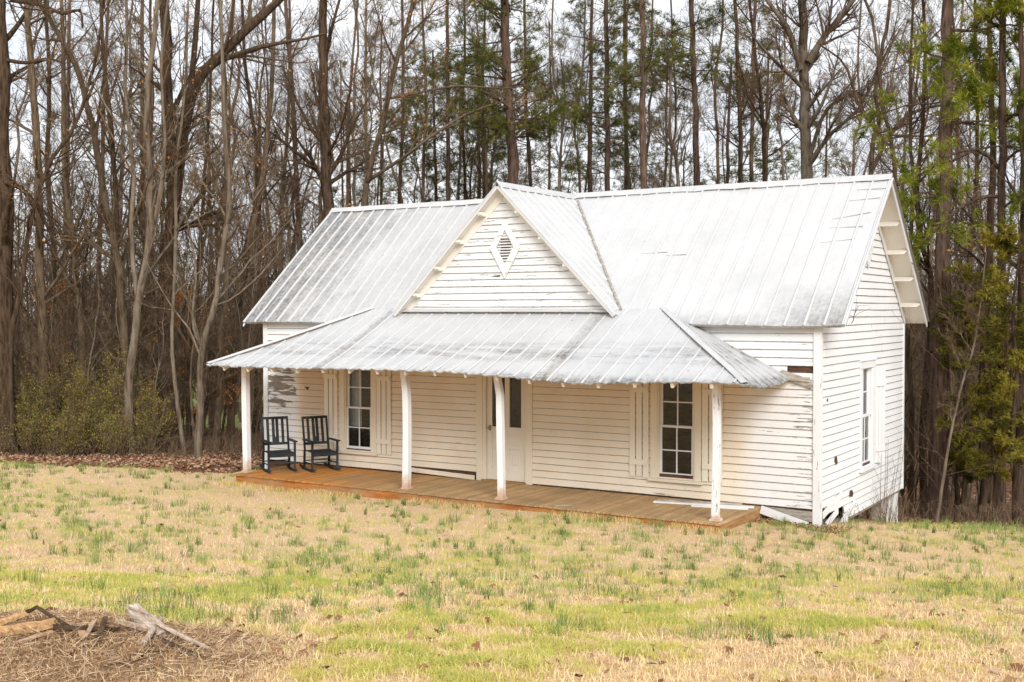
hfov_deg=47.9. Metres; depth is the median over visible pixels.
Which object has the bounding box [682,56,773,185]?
pine tree
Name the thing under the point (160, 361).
sapling
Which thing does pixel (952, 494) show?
bare tree
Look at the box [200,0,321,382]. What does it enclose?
bare tree
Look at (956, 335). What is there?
cedar tree
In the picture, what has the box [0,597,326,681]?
straw
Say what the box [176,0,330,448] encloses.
bare tree
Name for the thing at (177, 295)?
beech sapling
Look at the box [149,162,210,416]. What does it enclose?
sapling
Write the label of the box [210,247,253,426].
sapling
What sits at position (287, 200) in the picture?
bare tree
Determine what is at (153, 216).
bare tree
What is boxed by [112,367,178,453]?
shrub
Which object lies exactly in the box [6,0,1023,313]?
sky
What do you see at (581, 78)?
bare tree
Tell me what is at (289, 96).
bare tree
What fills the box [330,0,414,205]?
bare tree
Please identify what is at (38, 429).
shrub
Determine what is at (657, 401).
window
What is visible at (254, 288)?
sapling
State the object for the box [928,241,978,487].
sapling
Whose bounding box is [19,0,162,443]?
bare tree
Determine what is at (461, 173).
bare tree
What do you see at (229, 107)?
bare tree
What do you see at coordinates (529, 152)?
pine tree
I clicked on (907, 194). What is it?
bare tree
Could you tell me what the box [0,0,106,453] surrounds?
bare tree
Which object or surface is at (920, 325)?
sapling
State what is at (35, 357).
sapling
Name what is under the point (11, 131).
bare tree
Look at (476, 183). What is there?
pine tree
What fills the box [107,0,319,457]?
bare tree
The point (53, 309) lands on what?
sapling
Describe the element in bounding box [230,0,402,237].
bare tree
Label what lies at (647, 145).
bare tree
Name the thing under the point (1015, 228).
bare tree
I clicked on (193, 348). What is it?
sapling
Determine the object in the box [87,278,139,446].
sapling
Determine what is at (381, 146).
tree
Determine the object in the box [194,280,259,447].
sapling
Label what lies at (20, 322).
sapling
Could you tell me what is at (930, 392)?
sapling
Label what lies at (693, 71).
pine tree
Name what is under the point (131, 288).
sapling
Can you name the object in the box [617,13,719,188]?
bare tree
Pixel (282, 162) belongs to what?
bare tree
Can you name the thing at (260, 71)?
bare tree
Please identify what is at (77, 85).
bare tree
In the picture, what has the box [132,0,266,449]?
bare tree
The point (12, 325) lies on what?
bare tree
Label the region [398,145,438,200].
bare tree
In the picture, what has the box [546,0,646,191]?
pine tree
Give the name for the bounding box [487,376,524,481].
door
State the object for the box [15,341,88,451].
shrub
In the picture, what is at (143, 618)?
broken branches
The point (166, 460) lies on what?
leaf litter
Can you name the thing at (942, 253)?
pine tree
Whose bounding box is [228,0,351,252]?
bare tree
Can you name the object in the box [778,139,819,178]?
bare tree
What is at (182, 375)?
sapling
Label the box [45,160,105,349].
bare tree
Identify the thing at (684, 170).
bare tree
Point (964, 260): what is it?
bare tree
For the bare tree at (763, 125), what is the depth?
40.65 m
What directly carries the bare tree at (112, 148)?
on the ground at (86, 479)
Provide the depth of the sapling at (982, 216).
23.88 m
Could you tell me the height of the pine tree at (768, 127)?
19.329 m
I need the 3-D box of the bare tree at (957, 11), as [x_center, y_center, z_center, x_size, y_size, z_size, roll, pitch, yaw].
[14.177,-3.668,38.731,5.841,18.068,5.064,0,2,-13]
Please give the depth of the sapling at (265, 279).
35.13 m
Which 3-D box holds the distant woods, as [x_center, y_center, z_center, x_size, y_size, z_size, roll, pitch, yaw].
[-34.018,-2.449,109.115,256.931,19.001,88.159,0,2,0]
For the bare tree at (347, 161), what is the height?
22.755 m
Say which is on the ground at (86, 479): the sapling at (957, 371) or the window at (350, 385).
the sapling at (957, 371)
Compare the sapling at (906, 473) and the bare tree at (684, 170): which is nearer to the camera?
the sapling at (906, 473)
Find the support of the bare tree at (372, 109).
on the ground at (86, 479)
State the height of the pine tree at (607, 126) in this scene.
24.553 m
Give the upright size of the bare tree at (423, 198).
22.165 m
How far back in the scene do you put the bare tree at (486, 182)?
43.53 m
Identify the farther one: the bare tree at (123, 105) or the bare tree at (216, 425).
the bare tree at (123, 105)
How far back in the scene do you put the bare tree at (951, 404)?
22.47 m
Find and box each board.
[653,500,753,507]
[658,499,741,504]
[691,505,747,509]
[760,506,808,524]
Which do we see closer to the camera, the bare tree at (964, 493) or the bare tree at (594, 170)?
the bare tree at (964, 493)
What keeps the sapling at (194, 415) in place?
on the ground at (86, 479)
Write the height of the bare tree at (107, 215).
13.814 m
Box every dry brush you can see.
[0,420,262,458]
[859,492,1023,526]
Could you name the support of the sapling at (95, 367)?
on the ground at (86, 479)
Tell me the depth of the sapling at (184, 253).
36.34 m
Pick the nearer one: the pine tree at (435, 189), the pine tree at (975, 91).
the pine tree at (975, 91)
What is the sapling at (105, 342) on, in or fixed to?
on the ground at (86, 479)
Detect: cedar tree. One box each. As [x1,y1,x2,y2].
[927,260,1023,521]
[933,215,1023,523]
[948,432,980,518]
[956,370,1012,521]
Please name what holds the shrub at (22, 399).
on the ground at (86, 479)
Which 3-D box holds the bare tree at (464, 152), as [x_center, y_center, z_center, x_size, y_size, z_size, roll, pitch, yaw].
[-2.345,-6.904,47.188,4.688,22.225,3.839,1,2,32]
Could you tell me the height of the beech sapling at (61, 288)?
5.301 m
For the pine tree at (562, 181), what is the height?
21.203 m
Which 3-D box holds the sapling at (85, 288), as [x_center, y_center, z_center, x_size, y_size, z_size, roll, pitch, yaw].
[-12.640,-1.546,32.333,2.242,9.589,2.789,-1,2,-20]
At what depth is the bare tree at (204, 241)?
53.62 m
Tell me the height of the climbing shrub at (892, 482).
1.852 m
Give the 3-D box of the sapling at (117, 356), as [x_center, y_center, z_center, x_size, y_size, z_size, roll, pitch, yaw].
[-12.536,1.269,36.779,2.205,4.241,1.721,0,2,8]
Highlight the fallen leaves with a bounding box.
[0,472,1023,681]
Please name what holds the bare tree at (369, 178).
on the ground at (86, 479)
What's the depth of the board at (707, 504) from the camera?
18.99 m
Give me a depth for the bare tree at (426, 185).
51.88 m
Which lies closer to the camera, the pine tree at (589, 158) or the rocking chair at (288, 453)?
the rocking chair at (288, 453)
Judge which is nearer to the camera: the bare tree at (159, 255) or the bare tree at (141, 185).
the bare tree at (141, 185)
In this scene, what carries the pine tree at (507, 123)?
on the ground at (86, 479)
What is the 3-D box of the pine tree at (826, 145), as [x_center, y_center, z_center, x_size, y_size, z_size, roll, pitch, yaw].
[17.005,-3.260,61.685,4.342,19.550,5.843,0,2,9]
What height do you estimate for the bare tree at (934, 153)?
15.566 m
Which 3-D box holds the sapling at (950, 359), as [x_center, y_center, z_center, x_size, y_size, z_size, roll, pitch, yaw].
[10.000,0.830,27.529,3.214,7.027,2.562,0,2,-1]
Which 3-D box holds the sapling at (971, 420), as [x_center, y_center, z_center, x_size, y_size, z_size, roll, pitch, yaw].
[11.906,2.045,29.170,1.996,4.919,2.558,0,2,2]
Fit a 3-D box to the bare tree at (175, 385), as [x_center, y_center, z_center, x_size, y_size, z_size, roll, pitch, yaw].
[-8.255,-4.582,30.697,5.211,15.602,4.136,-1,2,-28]
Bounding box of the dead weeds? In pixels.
[823,487,926,525]
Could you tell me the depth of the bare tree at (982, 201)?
53.02 m
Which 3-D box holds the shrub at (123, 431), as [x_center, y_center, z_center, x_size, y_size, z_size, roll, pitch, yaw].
[-10.094,2.309,29.562,1.320,1.427,1.402,0,2,-15]
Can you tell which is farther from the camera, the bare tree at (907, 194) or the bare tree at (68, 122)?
the bare tree at (907, 194)
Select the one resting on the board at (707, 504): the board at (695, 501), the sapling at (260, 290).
the board at (695, 501)
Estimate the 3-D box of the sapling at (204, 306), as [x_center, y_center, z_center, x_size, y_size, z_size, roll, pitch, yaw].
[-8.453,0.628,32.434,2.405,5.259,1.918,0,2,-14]
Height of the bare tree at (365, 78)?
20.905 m
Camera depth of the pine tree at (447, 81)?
43.93 m
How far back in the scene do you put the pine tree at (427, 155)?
47.69 m
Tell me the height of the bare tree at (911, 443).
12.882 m
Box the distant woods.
[13,188,1017,453]
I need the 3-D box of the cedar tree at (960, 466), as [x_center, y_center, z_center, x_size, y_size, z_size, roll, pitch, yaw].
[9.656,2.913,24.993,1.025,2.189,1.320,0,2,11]
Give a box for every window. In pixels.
[339,369,377,455]
[648,382,702,484]
[859,358,876,472]
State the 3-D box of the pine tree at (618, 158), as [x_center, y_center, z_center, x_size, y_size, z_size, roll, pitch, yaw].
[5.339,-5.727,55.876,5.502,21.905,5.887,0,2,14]
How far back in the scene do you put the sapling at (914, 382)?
31.72 m
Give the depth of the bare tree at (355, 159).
41.96 m
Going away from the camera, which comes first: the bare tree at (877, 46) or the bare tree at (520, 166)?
the bare tree at (877, 46)
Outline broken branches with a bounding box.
[0,602,211,667]
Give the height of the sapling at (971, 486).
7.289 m
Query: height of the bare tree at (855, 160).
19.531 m
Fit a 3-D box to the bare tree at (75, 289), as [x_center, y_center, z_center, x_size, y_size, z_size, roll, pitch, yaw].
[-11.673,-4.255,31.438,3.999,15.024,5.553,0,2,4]
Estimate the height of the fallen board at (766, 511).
0.335 m
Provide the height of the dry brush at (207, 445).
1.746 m
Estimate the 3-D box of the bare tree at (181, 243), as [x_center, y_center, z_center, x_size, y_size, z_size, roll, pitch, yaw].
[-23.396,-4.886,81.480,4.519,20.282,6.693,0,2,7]
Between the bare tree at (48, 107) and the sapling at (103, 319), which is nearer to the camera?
the bare tree at (48, 107)
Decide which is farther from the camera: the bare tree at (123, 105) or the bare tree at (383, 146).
the bare tree at (383, 146)
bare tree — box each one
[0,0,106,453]
[0,0,139,455]
[0,0,144,450]
[6,0,169,440]
[6,3,68,294]
[9,0,104,396]
[9,0,104,423]
[9,104,66,413]
[10,0,90,322]
[10,0,160,432]
[14,0,159,449]
[15,0,127,432]
[16,78,100,409]
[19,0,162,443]
[45,0,221,428]
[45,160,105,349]
[46,0,188,437]
[48,0,242,454]
[72,14,155,372]
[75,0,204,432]
[90,0,303,454]
[91,221,141,407]
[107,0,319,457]
[109,0,325,451]
[111,94,206,378]
[124,129,197,409]
[127,0,285,440]
[128,129,241,382]
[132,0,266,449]
[154,147,197,401]
[157,0,276,426]
[169,0,297,451]
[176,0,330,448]
[182,140,265,421]
[186,0,309,415]
[192,112,273,426]
[193,0,310,319]
[196,98,289,427]
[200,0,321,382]
[201,64,299,347]
[203,0,322,445]
[216,35,336,341]
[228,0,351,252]
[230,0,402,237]
[231,78,291,330]
[235,6,362,258]
[235,88,318,254]
[243,0,337,293]
[243,56,361,422]
[263,140,315,268]
[267,0,405,206]
[267,0,439,234]
[295,0,444,205]
[309,76,376,223]
[317,0,552,206]
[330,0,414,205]
[334,0,409,206]
[342,52,413,204]
[351,156,390,204]
[380,0,472,202]
[386,108,445,202]
[395,99,444,202]
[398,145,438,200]
[410,0,501,200]
[424,0,578,195]
[431,20,519,199]
[437,0,525,198]
[441,87,522,198]
[450,7,537,198]
[468,99,537,189]
[473,73,513,171]
[490,48,538,183]
[511,0,630,192]
[513,0,611,192]
[519,143,546,184]
[532,22,604,192]
[541,29,623,192]
[548,0,705,193]
[578,135,604,192]
[597,51,656,189]
[610,0,736,188]
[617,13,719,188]
[658,126,715,186]
[674,0,754,183]
[685,0,818,182]
[700,87,737,184]
[701,0,859,181]
[707,9,800,180]
[710,154,747,183]
[717,0,921,178]
[730,0,829,179]
[762,0,922,175]
[763,37,856,179]
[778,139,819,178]
[779,0,978,506]
[810,0,983,174]
[818,142,868,175]
[819,0,1016,515]
[835,0,985,515]
[843,0,972,382]
[848,18,935,228]
[851,0,1019,500]
[866,0,1008,497]
[866,131,922,379]
[877,0,1019,514]
[878,0,995,484]
[880,0,1019,505]
[886,0,1017,517]
[892,246,1022,523]
[904,159,1010,421]
[905,80,1012,387]
[912,0,1023,522]
[912,127,1020,471]
[914,11,1014,419]
[919,155,1019,481]
[959,150,1011,338]
[962,110,1020,490]
[984,106,1019,278]
[994,51,1023,478]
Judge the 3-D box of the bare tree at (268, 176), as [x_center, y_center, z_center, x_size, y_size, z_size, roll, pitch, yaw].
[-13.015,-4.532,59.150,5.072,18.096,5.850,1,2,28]
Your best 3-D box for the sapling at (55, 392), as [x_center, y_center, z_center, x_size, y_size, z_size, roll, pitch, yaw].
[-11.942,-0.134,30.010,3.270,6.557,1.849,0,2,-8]
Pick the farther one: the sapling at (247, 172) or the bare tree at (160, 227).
the bare tree at (160, 227)
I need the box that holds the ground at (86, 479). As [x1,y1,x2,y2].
[0,321,1023,681]
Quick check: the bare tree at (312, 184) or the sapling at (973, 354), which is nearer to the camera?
the sapling at (973, 354)
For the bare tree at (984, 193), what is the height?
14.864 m
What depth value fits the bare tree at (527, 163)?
67.97 m
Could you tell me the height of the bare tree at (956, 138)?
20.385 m
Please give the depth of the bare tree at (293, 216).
43.55 m
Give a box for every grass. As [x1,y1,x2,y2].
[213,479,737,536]
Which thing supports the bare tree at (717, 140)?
on the ground at (86, 479)
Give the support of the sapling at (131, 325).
on the ground at (86, 479)
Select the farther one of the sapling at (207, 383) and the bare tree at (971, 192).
the bare tree at (971, 192)
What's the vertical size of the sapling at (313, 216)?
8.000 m
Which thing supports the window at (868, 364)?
in the farmhouse
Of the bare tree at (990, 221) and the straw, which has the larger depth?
the bare tree at (990, 221)
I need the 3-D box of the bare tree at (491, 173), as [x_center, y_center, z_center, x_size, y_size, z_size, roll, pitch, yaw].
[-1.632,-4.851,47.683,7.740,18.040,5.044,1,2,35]
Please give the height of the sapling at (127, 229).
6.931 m
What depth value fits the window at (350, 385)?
23.56 m
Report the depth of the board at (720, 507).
18.66 m
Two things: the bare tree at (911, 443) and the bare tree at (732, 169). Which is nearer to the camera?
the bare tree at (911, 443)
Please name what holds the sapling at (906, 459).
on the ground at (86, 479)
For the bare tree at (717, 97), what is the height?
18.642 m
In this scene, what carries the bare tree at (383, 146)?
on the ground at (86, 479)
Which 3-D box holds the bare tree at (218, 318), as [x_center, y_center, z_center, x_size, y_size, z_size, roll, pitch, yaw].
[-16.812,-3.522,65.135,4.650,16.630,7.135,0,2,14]
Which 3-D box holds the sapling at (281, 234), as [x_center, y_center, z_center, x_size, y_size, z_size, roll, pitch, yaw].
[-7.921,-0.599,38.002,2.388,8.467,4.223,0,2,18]
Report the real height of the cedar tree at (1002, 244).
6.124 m
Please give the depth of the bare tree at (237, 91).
39.15 m
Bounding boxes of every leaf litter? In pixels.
[0,431,1023,525]
[753,516,851,533]
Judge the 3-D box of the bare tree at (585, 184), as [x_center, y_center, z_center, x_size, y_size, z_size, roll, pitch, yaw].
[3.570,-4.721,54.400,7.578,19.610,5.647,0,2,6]
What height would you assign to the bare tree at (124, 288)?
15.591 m
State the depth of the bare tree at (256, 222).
52.41 m
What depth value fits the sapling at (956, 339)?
34.76 m
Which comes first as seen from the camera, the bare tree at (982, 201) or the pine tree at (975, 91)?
the pine tree at (975, 91)
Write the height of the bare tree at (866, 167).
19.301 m
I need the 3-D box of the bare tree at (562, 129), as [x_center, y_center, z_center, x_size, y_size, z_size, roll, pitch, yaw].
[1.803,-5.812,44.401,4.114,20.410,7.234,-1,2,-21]
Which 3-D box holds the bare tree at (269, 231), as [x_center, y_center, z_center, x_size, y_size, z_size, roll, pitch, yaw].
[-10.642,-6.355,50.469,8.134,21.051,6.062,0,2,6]
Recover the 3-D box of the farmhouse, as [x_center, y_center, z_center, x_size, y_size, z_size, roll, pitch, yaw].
[0.729,0.486,23.012,12.939,7.019,7.870,1,2,32]
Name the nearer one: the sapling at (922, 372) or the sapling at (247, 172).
the sapling at (922, 372)
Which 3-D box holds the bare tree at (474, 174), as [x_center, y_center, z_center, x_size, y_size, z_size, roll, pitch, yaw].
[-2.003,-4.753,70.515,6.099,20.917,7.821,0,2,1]
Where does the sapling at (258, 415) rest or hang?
on the ground at (86, 479)
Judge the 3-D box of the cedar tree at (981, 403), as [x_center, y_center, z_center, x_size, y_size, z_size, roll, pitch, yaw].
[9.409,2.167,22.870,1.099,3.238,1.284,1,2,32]
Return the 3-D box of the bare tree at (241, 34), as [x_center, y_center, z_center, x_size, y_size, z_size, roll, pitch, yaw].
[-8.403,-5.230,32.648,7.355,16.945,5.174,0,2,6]
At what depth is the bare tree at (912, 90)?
39.73 m
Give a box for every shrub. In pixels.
[0,397,68,454]
[1,348,52,446]
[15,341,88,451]
[33,353,121,454]
[38,406,98,455]
[74,336,153,452]
[94,404,145,455]
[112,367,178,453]
[869,425,914,523]
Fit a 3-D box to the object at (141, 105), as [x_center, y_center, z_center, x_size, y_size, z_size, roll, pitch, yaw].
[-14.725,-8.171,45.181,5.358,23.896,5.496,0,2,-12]
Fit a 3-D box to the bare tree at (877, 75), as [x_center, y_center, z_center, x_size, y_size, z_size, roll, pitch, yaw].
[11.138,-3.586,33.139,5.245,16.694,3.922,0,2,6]
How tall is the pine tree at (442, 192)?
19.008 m
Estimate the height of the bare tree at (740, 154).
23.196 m
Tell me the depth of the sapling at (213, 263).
33.28 m
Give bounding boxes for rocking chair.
[260,416,297,472]
[299,415,340,471]
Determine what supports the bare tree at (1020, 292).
on the ground at (86, 479)
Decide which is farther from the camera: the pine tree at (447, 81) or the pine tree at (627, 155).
the pine tree at (627, 155)
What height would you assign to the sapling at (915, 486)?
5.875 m
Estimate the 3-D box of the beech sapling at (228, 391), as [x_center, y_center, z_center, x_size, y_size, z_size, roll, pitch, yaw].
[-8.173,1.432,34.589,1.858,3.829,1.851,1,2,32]
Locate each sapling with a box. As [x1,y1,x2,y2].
[0,209,114,444]
[12,143,71,413]
[12,202,72,399]
[13,171,130,431]
[14,183,92,444]
[15,192,132,447]
[15,288,60,423]
[19,110,102,447]
[23,312,89,444]
[29,271,85,433]
[45,212,131,407]
[53,231,145,412]
[58,259,118,404]
[59,312,116,446]
[71,219,183,431]
[87,272,120,414]
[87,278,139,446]
[90,184,194,396]
[94,227,185,413]
[98,318,130,419]
[100,177,198,443]
[102,205,156,395]
[106,218,182,428]
[117,333,194,448]
[133,267,191,452]
[136,294,194,422]
[148,293,208,442]
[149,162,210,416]
[151,177,215,422]
[154,289,215,436]
[158,112,258,449]
[166,219,252,429]
[174,304,196,423]
[175,226,238,431]
[176,241,238,444]
[176,275,251,433]
[180,296,231,444]
[185,205,294,449]
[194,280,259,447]
[203,147,272,439]
[203,257,263,444]
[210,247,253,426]
[210,329,240,445]
[213,288,263,428]
[214,182,271,415]
[223,283,262,449]
[235,228,281,375]
[246,191,296,373]
[279,241,295,258]
[286,235,299,256]
[298,192,322,249]
[900,278,967,511]
[902,323,931,507]
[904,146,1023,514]
[904,235,980,476]
[904,285,930,445]
[904,287,969,503]
[904,391,930,487]
[905,212,985,509]
[905,241,1008,511]
[908,264,970,480]
[913,285,961,490]
[921,242,979,426]
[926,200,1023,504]
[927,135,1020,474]
[927,279,1017,494]
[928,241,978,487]
[928,292,1007,499]
[949,335,992,506]
[974,418,1023,490]
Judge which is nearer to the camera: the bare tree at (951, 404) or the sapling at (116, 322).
the bare tree at (951, 404)
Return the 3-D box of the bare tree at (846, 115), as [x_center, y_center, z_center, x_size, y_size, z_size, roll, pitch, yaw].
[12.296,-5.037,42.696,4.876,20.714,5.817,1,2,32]
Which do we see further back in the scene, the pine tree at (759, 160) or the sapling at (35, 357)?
the pine tree at (759, 160)
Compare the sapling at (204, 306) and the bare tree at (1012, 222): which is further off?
the bare tree at (1012, 222)
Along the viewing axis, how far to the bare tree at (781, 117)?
43.10 m
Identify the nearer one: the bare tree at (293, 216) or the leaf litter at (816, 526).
the leaf litter at (816, 526)
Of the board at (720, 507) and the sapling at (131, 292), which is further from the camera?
the sapling at (131, 292)
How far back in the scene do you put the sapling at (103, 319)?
40.60 m
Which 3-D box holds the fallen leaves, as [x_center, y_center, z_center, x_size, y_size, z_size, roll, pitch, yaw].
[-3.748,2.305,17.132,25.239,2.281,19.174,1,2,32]
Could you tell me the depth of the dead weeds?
21.00 m
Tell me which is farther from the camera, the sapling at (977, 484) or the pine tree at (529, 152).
the pine tree at (529, 152)
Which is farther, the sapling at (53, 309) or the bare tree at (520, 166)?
the bare tree at (520, 166)
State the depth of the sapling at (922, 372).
33.76 m
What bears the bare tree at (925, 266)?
on the ground at (86, 479)
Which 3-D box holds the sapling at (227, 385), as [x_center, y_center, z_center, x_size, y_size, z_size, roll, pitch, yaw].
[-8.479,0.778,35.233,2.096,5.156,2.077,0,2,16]
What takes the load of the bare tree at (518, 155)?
on the ground at (86, 479)
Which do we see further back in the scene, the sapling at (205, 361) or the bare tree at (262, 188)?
the bare tree at (262, 188)
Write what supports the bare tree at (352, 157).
on the ground at (86, 479)
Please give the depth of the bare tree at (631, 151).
57.40 m
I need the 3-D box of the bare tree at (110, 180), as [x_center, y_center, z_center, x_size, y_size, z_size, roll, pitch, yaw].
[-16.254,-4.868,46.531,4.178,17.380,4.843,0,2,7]
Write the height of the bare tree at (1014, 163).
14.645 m
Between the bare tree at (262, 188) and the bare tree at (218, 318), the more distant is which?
the bare tree at (218, 318)
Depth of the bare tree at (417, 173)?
54.63 m
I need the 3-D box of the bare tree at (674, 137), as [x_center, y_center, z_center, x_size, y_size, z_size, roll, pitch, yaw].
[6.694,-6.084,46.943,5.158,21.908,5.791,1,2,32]
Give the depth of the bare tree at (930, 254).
33.90 m
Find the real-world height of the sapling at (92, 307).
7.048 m
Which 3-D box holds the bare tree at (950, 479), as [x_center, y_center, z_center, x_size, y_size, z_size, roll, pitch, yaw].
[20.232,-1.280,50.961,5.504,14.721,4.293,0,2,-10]
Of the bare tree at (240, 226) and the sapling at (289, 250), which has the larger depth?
the bare tree at (240, 226)
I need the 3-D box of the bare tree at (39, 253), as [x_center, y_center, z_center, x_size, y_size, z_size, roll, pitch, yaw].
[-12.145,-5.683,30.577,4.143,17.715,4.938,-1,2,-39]
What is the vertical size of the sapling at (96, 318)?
7.400 m
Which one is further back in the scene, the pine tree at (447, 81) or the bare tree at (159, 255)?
the bare tree at (159, 255)
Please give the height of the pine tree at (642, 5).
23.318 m
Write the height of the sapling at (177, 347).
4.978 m
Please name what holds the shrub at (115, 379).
on the ground at (86, 479)
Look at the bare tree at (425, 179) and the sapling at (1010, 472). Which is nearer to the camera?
the sapling at (1010, 472)
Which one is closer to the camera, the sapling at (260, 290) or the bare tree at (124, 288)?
the sapling at (260, 290)
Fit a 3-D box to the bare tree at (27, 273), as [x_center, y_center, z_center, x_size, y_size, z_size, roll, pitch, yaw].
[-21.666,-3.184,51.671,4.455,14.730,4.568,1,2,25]
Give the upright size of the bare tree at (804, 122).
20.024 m
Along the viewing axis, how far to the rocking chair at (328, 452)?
23.29 m
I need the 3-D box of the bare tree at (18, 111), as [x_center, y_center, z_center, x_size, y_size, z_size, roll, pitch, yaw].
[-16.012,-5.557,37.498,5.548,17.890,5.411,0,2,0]
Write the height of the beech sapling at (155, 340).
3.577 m
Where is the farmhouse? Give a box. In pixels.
[206,173,929,530]
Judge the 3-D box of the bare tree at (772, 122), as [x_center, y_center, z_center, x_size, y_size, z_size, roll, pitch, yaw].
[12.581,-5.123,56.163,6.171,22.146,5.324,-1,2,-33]
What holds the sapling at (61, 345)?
on the ground at (86, 479)
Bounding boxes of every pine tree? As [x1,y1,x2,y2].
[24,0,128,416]
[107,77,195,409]
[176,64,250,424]
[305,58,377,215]
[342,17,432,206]
[351,0,461,205]
[390,0,488,200]
[394,32,470,202]
[422,71,494,201]
[426,39,527,201]
[434,0,581,183]
[463,0,578,198]
[518,21,596,192]
[532,0,667,190]
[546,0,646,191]
[572,0,685,189]
[579,0,710,188]
[584,0,674,190]
[628,60,712,188]
[629,0,768,185]
[680,0,800,183]
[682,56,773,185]
[731,46,799,181]
[796,104,858,177]
[849,0,1023,519]
[874,0,1023,521]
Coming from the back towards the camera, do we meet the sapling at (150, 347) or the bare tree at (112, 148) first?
the sapling at (150, 347)
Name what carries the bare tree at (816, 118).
on the ground at (86, 479)
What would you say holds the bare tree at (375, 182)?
on the ground at (86, 479)
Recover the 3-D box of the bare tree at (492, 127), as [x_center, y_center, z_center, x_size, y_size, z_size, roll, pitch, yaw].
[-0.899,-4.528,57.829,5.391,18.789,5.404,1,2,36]
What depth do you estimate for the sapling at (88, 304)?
35.89 m
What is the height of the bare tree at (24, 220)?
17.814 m
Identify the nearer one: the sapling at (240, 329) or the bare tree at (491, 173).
the sapling at (240, 329)
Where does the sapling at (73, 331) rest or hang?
on the ground at (86, 479)
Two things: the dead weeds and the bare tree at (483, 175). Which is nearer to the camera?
the dead weeds
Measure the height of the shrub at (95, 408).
2.849 m
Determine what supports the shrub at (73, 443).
on the ground at (86, 479)
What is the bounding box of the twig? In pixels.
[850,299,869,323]
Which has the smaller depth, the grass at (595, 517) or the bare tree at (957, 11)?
the grass at (595, 517)
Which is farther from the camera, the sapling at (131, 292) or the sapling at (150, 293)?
the sapling at (131, 292)
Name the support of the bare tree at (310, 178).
on the ground at (86, 479)
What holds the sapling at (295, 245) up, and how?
on the ground at (86, 479)
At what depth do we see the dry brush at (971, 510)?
23.48 m
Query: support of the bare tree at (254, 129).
on the ground at (86, 479)
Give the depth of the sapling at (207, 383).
32.73 m
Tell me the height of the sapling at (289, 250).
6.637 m
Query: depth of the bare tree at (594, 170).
61.19 m
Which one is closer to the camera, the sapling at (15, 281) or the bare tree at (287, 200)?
the sapling at (15, 281)
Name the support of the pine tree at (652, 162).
on the ground at (86, 479)

